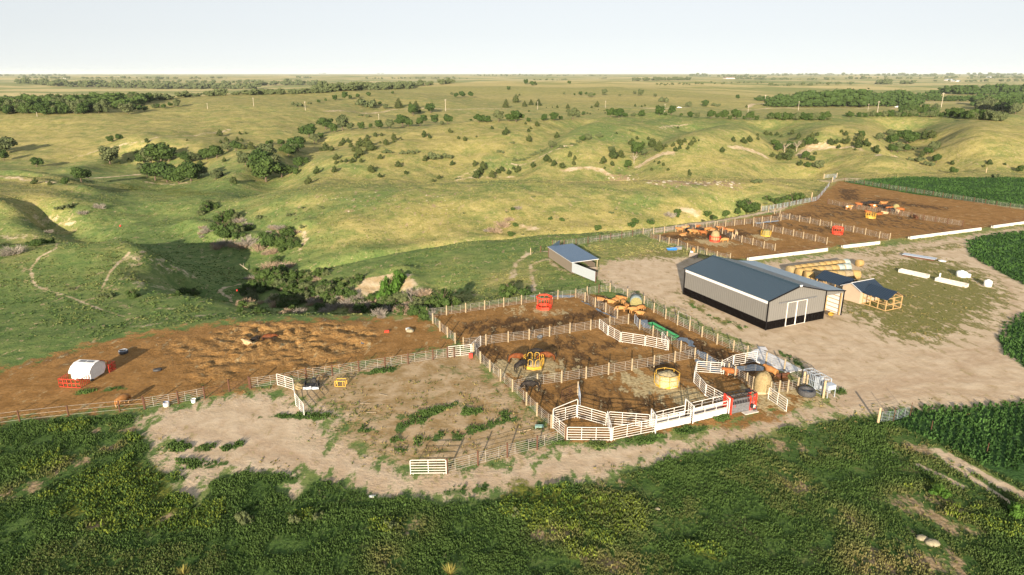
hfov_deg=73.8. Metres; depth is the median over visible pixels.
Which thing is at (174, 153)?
leafy tree
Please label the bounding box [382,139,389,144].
cedar bush
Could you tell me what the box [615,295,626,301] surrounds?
cow
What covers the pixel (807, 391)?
tyre tank
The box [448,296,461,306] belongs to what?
leafy bush
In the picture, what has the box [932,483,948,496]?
leafy bush
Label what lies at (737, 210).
leafy tree
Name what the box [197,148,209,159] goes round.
leafy tree
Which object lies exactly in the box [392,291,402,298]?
leafy bush
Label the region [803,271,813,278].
round bale
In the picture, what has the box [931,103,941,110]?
leafy tree
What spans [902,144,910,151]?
leafy tree
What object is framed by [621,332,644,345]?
corral panel
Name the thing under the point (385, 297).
leafy bush
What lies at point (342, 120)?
leafy tree
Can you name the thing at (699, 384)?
corral panel
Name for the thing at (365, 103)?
shrub
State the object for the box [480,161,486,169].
cedar bush
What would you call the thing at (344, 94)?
leafy tree
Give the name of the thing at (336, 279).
leafy bush
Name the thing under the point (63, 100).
leafy tree
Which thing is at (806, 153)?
leafy tree
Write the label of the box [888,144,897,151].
leafy tree
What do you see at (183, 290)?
leafy bush
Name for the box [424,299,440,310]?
leafy bush
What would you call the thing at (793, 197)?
leafy bush
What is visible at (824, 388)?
fence post
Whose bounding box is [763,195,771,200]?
leafy bush
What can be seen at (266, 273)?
leafy bush
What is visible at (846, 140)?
cedar bush
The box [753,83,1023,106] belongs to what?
roadside woods
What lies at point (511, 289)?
leafy bush
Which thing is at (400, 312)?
leafy bush
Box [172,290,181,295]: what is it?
leafy bush
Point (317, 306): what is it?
leafy bush
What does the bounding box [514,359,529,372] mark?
horse
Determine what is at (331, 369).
livestock fence
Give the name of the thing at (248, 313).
grass tussocks
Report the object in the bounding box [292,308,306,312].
dead brush
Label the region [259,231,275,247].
leafy bush
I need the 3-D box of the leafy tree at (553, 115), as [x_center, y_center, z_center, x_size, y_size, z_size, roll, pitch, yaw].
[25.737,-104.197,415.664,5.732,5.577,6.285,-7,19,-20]
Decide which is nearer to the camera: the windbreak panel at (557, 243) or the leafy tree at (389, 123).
the windbreak panel at (557, 243)
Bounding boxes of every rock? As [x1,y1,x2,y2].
[406,328,413,332]
[916,534,927,540]
[924,538,940,546]
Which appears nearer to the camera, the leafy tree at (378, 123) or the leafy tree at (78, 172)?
the leafy tree at (78, 172)
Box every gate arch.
[650,408,656,433]
[684,399,694,423]
[723,396,730,413]
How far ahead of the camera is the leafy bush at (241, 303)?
121.96 m
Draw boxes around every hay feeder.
[524,352,543,369]
[536,294,551,310]
[654,367,679,388]
[709,235,720,241]
[832,226,843,234]
[865,212,876,218]
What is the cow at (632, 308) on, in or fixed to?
on the ground at (866, 362)
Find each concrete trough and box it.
[898,268,929,277]
[935,277,968,287]
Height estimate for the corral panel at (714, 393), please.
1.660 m
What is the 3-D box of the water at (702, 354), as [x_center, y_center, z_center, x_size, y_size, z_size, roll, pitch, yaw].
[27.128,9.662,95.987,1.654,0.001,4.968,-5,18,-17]
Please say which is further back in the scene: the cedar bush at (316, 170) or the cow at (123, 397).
the cedar bush at (316, 170)
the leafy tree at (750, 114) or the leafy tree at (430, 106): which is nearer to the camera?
the leafy tree at (750, 114)
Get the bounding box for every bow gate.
[552,399,577,427]
[678,311,690,328]
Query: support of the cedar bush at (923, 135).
on the ground at (866, 362)
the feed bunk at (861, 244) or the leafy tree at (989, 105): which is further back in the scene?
the leafy tree at (989, 105)
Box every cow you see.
[114,393,130,407]
[241,338,251,344]
[250,335,259,340]
[595,296,604,300]
[605,298,615,303]
[614,305,625,310]
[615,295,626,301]
[627,306,637,312]
[634,310,644,314]
[637,304,645,310]
[721,367,738,376]
[762,364,777,374]
[774,372,789,378]
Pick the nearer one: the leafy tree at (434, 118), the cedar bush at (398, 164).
the cedar bush at (398, 164)
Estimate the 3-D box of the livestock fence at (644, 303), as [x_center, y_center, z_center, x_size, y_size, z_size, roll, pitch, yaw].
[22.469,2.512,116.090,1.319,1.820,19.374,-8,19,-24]
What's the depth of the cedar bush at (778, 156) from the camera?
335.22 m
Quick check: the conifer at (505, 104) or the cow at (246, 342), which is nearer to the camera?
the cow at (246, 342)
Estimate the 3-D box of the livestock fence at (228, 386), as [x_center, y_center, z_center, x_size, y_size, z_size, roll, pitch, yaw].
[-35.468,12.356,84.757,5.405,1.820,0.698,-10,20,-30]
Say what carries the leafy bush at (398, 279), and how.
on the ground at (866, 362)
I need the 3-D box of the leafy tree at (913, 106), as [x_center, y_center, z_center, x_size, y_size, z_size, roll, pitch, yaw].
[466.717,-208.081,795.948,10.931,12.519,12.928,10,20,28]
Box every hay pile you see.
[292,381,303,389]
[526,359,541,366]
[654,370,679,388]
[710,230,719,239]
[761,229,770,235]
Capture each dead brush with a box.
[0,244,28,254]
[76,210,88,214]
[92,203,105,208]
[210,243,223,249]
[214,238,232,247]
[228,243,236,247]
[231,217,245,222]
[233,234,258,246]
[234,242,248,249]
[248,244,268,252]
[260,260,279,269]
[263,247,277,253]
[274,224,285,229]
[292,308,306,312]
[305,295,322,303]
[317,306,331,312]
[325,301,341,309]
[337,297,357,306]
[371,308,387,316]
[380,303,393,311]
[392,306,408,314]
[402,286,422,297]
[415,288,431,296]
[487,227,501,232]
[496,220,510,227]
[664,211,676,217]
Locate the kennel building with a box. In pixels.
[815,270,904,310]
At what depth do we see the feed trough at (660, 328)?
104.09 m
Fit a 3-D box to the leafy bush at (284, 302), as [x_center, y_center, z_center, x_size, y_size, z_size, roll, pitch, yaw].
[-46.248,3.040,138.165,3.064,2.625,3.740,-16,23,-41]
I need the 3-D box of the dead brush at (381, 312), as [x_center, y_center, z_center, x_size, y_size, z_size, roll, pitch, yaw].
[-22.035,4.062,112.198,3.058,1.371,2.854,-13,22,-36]
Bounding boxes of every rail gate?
[562,384,575,399]
[578,384,580,402]
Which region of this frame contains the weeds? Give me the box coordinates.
[0,303,1023,574]
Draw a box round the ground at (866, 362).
[0,74,1023,574]
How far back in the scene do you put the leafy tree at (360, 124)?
494.48 m
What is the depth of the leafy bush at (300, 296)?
141.16 m
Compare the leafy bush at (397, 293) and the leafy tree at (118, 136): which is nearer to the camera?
the leafy bush at (397, 293)
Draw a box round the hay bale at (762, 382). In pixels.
[753,371,772,394]
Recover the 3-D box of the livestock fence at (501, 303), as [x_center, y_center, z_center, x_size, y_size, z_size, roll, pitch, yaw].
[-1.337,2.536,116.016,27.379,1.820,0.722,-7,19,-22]
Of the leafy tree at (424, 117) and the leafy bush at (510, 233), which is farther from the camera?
the leafy tree at (424, 117)
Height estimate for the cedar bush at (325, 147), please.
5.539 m
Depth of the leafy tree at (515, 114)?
396.71 m
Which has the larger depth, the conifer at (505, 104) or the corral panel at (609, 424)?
the conifer at (505, 104)
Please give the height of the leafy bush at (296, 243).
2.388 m
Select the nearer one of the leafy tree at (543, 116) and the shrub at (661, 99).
the leafy tree at (543, 116)
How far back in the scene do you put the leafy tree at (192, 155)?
373.54 m
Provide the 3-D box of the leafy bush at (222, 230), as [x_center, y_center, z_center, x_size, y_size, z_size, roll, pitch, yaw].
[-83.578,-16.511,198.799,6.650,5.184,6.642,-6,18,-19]
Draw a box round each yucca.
[175,562,191,574]
[441,563,455,574]
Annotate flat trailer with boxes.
[902,253,936,260]
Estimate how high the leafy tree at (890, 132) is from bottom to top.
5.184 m
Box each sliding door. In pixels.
[785,301,797,325]
[795,299,807,323]
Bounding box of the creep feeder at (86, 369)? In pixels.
[58,359,115,387]
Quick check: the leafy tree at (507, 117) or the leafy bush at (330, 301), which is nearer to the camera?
the leafy bush at (330, 301)
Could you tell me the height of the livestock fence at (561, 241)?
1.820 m
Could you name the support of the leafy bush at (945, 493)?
on the ground at (866, 362)
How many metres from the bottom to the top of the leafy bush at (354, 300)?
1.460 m
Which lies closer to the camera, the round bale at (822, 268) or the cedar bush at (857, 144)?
the round bale at (822, 268)
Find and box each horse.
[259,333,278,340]
[507,353,526,363]
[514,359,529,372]
[519,380,540,391]
[527,348,543,357]
[537,351,556,361]
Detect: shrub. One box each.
[61,203,74,208]
[101,292,115,297]
[234,511,248,520]
[238,511,253,525]
[288,514,300,522]
[291,102,302,106]
[311,511,323,520]
[355,98,376,106]
[384,519,397,528]
[407,149,418,153]
[428,151,446,159]
[512,506,519,516]
[658,97,668,101]
[907,157,922,161]
[923,161,935,165]
[991,174,1001,177]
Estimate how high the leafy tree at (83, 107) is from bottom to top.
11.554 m
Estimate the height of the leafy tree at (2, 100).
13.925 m
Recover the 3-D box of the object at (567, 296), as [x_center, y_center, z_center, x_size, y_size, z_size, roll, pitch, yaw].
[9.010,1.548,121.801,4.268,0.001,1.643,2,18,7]
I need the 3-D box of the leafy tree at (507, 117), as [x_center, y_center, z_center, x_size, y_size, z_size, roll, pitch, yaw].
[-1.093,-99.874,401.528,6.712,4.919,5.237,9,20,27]
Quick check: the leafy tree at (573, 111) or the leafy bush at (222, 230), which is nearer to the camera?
the leafy bush at (222, 230)
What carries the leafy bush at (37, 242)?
on the ground at (866, 362)
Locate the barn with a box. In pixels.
[683,255,845,330]
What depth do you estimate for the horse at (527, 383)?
84.80 m
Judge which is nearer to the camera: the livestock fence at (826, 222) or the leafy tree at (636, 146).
the livestock fence at (826, 222)
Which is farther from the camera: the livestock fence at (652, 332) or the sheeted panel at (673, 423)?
the livestock fence at (652, 332)
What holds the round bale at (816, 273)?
on the ground at (866, 362)
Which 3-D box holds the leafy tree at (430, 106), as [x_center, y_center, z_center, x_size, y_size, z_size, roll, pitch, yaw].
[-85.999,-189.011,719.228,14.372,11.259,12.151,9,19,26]
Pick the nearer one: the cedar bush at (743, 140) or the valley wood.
the cedar bush at (743, 140)
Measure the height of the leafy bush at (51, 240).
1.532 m
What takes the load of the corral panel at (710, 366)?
on the ground at (866, 362)
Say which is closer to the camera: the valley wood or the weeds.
the weeds
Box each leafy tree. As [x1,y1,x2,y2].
[0,98,7,110]
[0,99,15,112]
[0,136,17,151]
[0,149,9,159]
[2,105,12,113]
[13,99,21,112]
[14,101,26,112]
[17,102,29,113]
[27,103,37,112]
[29,157,43,166]
[35,100,51,113]
[47,106,55,113]
[54,102,67,113]
[56,98,69,102]
[60,177,69,184]
[63,104,71,113]
[68,99,83,113]
[70,167,91,181]
[76,102,89,113]
[84,99,95,111]
[92,104,102,112]
[95,99,111,112]
[97,145,119,163]
[105,135,113,141]
[115,134,122,138]
[118,102,134,113]
[134,151,145,162]
[135,162,151,175]
[139,147,159,161]
[139,161,158,179]
[143,142,173,160]
[145,94,153,101]
[155,161,175,181]
[161,147,177,161]
[163,167,184,183]
[172,99,180,105]
[177,151,190,161]
[177,159,202,180]
[186,151,199,160]
[196,164,207,176]
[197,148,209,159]
[207,145,224,158]
[208,169,221,179]
[221,141,230,150]
[229,140,241,150]
[236,151,250,165]
[246,156,282,181]
[248,148,272,163]
[256,143,276,152]
[269,154,281,162]
[275,162,292,177]
[277,139,284,145]
[278,144,297,156]
[286,136,305,150]
[292,157,303,167]
[293,168,299,173]
[297,123,316,136]
[308,134,319,142]
[315,117,332,128]
[329,123,337,132]
[335,114,348,130]
[341,91,348,97]
[346,122,354,128]
[357,122,364,128]
[374,120,382,128]
[385,119,393,128]
[396,114,409,126]
[404,118,412,126]
[408,104,418,115]
[416,118,423,125]
[420,115,427,122]
[425,103,434,112]
[430,114,438,122]
[443,114,452,123]
[473,114,484,120]
[482,115,490,121]
[493,110,503,121]
[505,113,513,121]
[509,110,520,121]
[541,114,546,119]
[548,140,556,147]
[549,112,558,119]
[566,107,580,118]
[585,133,591,138]
[605,108,613,116]
[612,108,623,115]
[624,160,631,167]
[630,140,645,153]
[639,110,645,115]
[641,148,647,154]
[655,105,664,114]
[668,105,675,114]
[701,100,708,105]
[707,110,715,116]
[719,110,728,117]
[722,210,730,217]
[731,109,741,118]
[734,208,741,213]
[746,111,754,118]
[770,139,779,145]
[774,112,781,119]
[774,143,783,149]
[782,113,789,119]
[785,141,795,147]
[792,112,800,119]
[801,150,810,159]
[803,137,814,144]
[813,160,824,168]
[821,111,831,119]
[847,111,854,116]
[869,110,875,116]
[875,132,884,140]
[885,129,896,135]
[886,133,898,142]
[888,110,894,116]
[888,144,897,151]
[892,141,904,151]
[898,104,907,112]
[898,130,920,143]
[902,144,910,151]
[909,103,916,109]
[909,109,917,116]
[915,105,922,112]
[921,103,929,109]
[924,147,934,153]
[928,106,937,110]
[928,141,940,149]
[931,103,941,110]
[932,153,941,162]
[945,107,954,116]
[949,166,958,172]
[953,108,964,117]
[960,110,968,118]
[965,108,979,117]
[975,100,987,109]
[981,100,988,109]
[984,95,995,101]
[984,110,995,119]
[985,99,998,109]
[990,111,1000,120]
[993,103,1002,110]
[997,97,1016,111]
[999,112,1007,120]
[1001,102,1006,111]
[1004,99,1022,112]
[1009,102,1022,113]
[1016,165,1023,170]
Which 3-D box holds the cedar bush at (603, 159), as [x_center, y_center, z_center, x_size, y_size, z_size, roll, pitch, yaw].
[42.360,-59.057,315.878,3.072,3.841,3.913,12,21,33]
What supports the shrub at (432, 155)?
on the ground at (866, 362)
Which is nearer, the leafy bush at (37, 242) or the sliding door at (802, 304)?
the sliding door at (802, 304)
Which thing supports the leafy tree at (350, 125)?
on the ground at (866, 362)
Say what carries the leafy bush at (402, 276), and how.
on the ground at (866, 362)
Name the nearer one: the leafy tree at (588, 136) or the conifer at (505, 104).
the leafy tree at (588, 136)
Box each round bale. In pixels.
[630,294,641,305]
[785,265,796,273]
[795,268,805,275]
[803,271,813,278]
[811,266,819,270]
[813,271,820,279]
[817,266,825,270]
[825,265,832,270]
[831,264,838,270]
[836,264,844,269]
[836,270,845,275]
[844,263,851,269]
[844,270,853,277]
[852,270,860,278]
[855,259,863,265]
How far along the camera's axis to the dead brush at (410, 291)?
134.69 m
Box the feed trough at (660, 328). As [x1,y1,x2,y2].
[648,322,678,339]
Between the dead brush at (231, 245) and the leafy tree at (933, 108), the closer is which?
the dead brush at (231, 245)
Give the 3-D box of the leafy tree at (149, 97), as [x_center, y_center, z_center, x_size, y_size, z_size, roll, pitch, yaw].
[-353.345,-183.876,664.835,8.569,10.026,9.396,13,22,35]
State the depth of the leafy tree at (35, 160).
368.27 m
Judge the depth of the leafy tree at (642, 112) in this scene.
429.09 m
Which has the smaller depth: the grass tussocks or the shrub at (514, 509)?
the shrub at (514, 509)
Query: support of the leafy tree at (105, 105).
on the ground at (866, 362)
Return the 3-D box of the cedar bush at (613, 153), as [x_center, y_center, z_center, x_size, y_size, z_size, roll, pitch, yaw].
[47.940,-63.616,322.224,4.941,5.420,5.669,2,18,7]
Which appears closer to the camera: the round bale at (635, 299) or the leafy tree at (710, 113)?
the round bale at (635, 299)
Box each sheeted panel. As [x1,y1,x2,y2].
[651,405,684,425]
[656,409,691,429]
[690,395,723,415]
[693,401,727,421]
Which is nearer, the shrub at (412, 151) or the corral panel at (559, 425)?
the corral panel at (559, 425)
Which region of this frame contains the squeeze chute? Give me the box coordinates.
[722,388,758,414]
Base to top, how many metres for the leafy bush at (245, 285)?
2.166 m
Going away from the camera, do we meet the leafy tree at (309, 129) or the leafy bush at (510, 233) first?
the leafy bush at (510, 233)
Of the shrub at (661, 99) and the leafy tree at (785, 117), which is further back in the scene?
the shrub at (661, 99)
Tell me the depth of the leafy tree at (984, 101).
872.14 m
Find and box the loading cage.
[801,368,836,397]
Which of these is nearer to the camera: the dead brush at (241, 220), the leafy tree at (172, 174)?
the dead brush at (241, 220)
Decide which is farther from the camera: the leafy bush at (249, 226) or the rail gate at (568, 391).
the leafy bush at (249, 226)
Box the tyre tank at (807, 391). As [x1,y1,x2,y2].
[798,386,815,397]
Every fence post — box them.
[822,380,826,397]
[877,407,881,422]
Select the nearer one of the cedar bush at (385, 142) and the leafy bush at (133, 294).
the leafy bush at (133, 294)
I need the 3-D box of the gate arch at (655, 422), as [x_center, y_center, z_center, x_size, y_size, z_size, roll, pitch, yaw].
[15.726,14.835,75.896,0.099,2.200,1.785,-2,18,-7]
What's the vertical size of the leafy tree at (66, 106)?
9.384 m
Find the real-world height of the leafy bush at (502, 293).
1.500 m
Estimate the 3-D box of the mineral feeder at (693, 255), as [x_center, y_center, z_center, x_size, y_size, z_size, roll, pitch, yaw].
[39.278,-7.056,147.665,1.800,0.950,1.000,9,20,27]
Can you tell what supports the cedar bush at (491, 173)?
on the ground at (866, 362)
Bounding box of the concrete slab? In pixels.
[745,349,801,372]
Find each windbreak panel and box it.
[548,240,559,256]
[572,263,595,282]
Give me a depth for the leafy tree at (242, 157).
333.44 m
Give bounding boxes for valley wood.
[0,91,153,108]
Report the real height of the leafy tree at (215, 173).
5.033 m
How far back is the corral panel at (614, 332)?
102.11 m
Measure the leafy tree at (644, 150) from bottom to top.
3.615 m
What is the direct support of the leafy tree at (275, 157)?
on the ground at (866, 362)
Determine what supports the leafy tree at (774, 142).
on the ground at (866, 362)
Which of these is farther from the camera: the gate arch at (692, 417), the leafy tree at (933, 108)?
the leafy tree at (933, 108)
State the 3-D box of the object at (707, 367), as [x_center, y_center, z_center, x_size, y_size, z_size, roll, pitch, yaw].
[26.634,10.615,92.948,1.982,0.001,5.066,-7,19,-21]
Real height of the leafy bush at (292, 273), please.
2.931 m
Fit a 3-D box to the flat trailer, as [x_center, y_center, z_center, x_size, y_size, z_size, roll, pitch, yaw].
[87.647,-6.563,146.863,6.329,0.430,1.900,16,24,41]
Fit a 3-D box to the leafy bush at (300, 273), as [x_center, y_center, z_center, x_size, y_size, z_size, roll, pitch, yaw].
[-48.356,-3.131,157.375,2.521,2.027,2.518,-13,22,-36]
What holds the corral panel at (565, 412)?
on the ground at (866, 362)
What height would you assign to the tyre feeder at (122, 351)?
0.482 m
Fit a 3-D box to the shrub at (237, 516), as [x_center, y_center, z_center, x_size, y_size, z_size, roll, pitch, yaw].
[-24.140,20.391,60.944,1.230,0.827,1.037,-4,18,-14]
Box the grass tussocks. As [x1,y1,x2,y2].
[0,138,1023,339]
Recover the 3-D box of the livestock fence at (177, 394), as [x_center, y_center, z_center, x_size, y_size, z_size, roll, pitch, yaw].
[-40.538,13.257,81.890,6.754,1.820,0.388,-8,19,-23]
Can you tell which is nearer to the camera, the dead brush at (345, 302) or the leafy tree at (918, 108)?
the dead brush at (345, 302)
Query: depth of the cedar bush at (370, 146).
331.04 m
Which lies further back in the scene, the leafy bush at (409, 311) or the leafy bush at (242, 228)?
the leafy bush at (242, 228)
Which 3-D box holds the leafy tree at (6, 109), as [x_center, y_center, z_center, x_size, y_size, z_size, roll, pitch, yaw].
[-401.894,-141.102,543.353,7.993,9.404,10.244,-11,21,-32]
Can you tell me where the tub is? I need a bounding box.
[163,401,169,407]
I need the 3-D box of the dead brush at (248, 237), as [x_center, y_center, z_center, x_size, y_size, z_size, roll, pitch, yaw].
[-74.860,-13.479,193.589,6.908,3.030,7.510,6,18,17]
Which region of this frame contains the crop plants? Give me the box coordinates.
[844,176,1023,470]
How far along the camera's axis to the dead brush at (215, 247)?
194.25 m
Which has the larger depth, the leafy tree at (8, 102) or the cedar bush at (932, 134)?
the leafy tree at (8, 102)
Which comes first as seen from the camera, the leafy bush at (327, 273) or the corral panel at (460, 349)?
the corral panel at (460, 349)
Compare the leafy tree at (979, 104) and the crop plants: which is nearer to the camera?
the crop plants
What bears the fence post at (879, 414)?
on the ground at (866, 362)
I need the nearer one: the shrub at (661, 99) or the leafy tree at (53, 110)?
the leafy tree at (53, 110)
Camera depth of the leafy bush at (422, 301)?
115.90 m
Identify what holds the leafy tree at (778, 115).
on the ground at (866, 362)
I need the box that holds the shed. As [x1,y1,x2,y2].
[548,243,597,272]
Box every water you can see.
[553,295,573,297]
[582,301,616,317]
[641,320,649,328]
[677,337,694,346]
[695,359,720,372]
[697,350,715,362]
[733,364,763,370]
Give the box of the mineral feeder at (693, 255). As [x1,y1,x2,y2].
[689,252,697,257]
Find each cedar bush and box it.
[30,177,38,183]
[216,129,223,135]
[229,176,237,183]
[247,141,254,148]
[304,176,311,183]
[313,166,319,173]
[321,142,328,150]
[331,165,337,172]
[332,153,338,159]
[353,145,364,154]
[355,138,361,146]
[361,136,372,146]
[365,141,377,150]
[367,164,375,171]
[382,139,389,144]
[390,133,397,139]
[395,161,401,166]
[472,169,480,177]
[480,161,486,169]
[488,170,495,177]
[501,127,508,134]
[512,94,518,102]
[514,165,520,172]
[526,134,531,141]
[543,154,549,161]
[550,160,556,165]
[599,156,606,163]
[608,147,618,158]
[618,150,625,157]
[648,138,655,146]
[654,140,664,151]
[740,137,747,143]
[776,152,782,159]
[782,148,793,159]
[798,141,805,147]
[827,137,833,144]
[842,136,850,143]
[853,139,863,147]
[854,132,864,140]
[863,138,871,146]
[872,145,881,153]
[920,129,929,139]
[927,130,936,137]
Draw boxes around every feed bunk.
[746,244,827,259]
[840,238,879,247]
[907,225,981,238]
[990,219,1023,227]
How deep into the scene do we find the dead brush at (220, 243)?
195.12 m
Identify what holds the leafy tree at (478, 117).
on the ground at (866, 362)
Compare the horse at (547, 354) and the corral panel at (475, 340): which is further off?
the corral panel at (475, 340)
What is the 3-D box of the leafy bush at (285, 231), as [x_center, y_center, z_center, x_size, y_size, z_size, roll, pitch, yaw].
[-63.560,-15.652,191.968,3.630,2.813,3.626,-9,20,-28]
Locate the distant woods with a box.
[0,72,1023,99]
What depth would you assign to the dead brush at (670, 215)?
211.25 m
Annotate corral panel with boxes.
[276,374,292,389]
[294,394,304,414]
[410,459,446,473]
[448,344,471,356]
[470,336,480,352]
[553,415,564,435]
[554,405,576,421]
[567,427,610,440]
[578,405,606,425]
[599,319,607,334]
[607,411,611,440]
[608,326,620,340]
[608,411,649,426]
[612,419,655,439]
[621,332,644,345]
[645,336,667,349]
[661,333,668,349]
[693,371,705,394]
[696,361,724,373]
[705,385,722,401]
[721,355,733,370]
[733,351,757,365]
[768,387,787,410]
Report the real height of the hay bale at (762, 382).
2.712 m
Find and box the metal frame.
[334,378,346,386]
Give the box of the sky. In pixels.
[0,0,1023,73]
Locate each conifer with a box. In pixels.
[393,99,403,107]
[502,99,508,107]
[535,99,541,105]
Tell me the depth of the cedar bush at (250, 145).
380.82 m
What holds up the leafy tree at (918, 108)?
on the ground at (866, 362)
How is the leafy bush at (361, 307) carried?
on the ground at (866, 362)
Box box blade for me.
[302,377,319,389]
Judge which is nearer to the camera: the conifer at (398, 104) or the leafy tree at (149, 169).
the leafy tree at (149, 169)
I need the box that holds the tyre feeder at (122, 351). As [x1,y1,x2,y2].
[118,349,127,354]
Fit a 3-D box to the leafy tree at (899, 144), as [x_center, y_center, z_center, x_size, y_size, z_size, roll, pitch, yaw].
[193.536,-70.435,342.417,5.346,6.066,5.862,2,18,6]
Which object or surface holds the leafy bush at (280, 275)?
on the ground at (866, 362)
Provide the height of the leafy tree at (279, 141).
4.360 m
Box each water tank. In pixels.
[956,270,970,277]
[983,279,992,286]
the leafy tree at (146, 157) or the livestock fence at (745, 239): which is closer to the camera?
the livestock fence at (745, 239)
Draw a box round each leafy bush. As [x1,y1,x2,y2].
[30,237,46,245]
[45,238,55,242]
[125,289,140,298]
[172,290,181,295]
[177,287,190,294]
[189,287,200,295]
[196,210,204,215]
[199,205,209,212]
[201,200,217,208]
[209,222,216,230]
[213,211,232,222]
[213,222,235,237]
[224,208,239,218]
[227,216,234,223]
[229,224,244,233]
[231,231,240,238]
[233,212,243,218]
[235,307,243,311]
[237,301,247,306]
[238,287,247,293]
[242,278,257,284]
[242,283,250,289]
[243,292,257,300]
[245,224,254,230]
[248,301,257,308]
[249,279,265,293]
[252,267,260,272]
[257,265,281,279]
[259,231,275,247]
[260,280,273,289]
[269,271,289,283]
[270,264,288,271]
[270,295,279,300]
[272,255,280,259]
[273,234,284,245]
[273,278,285,289]
[276,295,291,307]
[277,291,292,297]
[278,247,284,251]
[279,227,291,235]
[279,236,293,246]
[282,281,296,291]
[287,305,298,310]
[288,238,299,245]
[288,269,301,278]
[288,293,303,302]
[289,231,294,236]
[290,298,299,305]
[293,278,304,283]
[293,288,310,298]
[297,270,306,277]
[298,281,313,288]
[302,292,314,302]
[303,271,311,277]
[306,276,314,281]
[310,289,320,297]
[313,267,325,276]
[314,303,327,310]
[315,285,325,292]
[318,279,334,286]
[318,284,334,289]
[319,289,334,297]
[322,269,330,275]
[322,291,337,297]
[325,298,340,305]
[333,277,340,281]
[334,282,347,289]
[335,286,357,299]
[350,277,357,283]
[350,299,360,303]
[352,303,367,312]
[356,272,363,278]
[366,296,374,301]
[367,290,380,298]
[369,303,384,312]
[375,299,384,306]
[376,288,390,298]
[378,295,392,301]
[379,275,399,293]
[381,292,392,299]
[386,300,399,308]
[390,273,403,288]
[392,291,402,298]
[394,308,403,315]
[396,270,406,280]
[401,292,416,301]
[406,304,418,315]
[407,298,425,306]
[411,305,431,319]
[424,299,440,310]
[430,288,451,306]
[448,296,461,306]
[499,283,517,296]
[499,290,506,297]
[507,231,515,236]
[519,287,530,296]
[594,225,601,230]
[627,222,635,227]
[646,219,654,224]
[703,210,711,216]
[737,198,759,212]
[750,203,760,209]
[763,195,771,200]
[771,197,782,203]
[785,192,800,200]
[797,192,805,199]
[928,486,951,498]
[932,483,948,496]
[1007,500,1023,518]
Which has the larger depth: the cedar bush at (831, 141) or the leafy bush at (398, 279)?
the cedar bush at (831, 141)
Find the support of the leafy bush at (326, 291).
on the ground at (866, 362)
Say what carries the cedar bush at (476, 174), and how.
on the ground at (866, 362)
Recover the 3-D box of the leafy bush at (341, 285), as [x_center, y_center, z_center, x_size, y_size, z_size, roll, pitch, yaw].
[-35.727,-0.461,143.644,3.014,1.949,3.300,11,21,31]
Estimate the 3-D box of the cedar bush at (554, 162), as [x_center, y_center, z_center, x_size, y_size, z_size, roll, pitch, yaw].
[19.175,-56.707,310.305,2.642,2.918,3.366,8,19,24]
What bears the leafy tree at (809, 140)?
on the ground at (866, 362)
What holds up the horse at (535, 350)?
on the ground at (866, 362)
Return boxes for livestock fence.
[2,398,145,421]
[141,386,205,408]
[202,376,249,396]
[249,347,447,388]
[426,290,575,315]
[426,307,455,343]
[446,426,566,473]
[463,314,628,348]
[473,343,551,428]
[513,347,695,389]
[552,228,642,244]
[575,289,617,317]
[588,284,608,293]
[609,283,678,324]
[639,319,693,355]
[643,214,789,233]
[650,231,730,258]
[689,320,802,381]
[694,348,754,388]
[714,221,775,250]
[753,221,827,243]
[761,181,830,210]
[761,205,890,239]
[770,374,808,392]
[827,198,963,225]
[844,178,1023,208]
[881,402,912,421]
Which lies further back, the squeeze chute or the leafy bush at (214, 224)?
the leafy bush at (214, 224)
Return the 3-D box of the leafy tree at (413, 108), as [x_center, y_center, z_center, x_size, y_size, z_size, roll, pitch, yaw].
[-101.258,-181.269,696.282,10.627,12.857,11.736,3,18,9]
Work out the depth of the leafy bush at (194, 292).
149.19 m
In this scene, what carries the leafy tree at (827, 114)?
on the ground at (866, 362)
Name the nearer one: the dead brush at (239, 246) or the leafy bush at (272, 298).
the leafy bush at (272, 298)
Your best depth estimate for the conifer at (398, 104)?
743.52 m
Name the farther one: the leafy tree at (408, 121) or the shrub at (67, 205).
the leafy tree at (408, 121)
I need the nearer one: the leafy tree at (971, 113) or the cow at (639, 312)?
the cow at (639, 312)
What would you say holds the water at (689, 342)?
on the ground at (866, 362)
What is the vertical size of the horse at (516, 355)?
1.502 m
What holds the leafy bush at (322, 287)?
on the ground at (866, 362)
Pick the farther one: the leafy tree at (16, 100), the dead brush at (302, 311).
the leafy tree at (16, 100)
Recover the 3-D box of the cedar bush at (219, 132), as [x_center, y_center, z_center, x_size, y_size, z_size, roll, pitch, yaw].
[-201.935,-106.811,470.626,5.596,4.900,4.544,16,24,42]
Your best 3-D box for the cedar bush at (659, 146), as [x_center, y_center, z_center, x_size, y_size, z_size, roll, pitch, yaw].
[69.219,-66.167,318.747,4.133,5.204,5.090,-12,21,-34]
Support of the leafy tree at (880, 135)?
on the ground at (866, 362)
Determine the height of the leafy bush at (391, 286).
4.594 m
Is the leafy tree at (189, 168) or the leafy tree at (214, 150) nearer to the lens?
the leafy tree at (189, 168)
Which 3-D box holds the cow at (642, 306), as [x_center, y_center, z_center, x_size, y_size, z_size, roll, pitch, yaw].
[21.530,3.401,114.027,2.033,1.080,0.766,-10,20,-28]
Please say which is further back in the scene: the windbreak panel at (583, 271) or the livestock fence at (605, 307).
the windbreak panel at (583, 271)
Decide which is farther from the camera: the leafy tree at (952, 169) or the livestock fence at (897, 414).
the leafy tree at (952, 169)

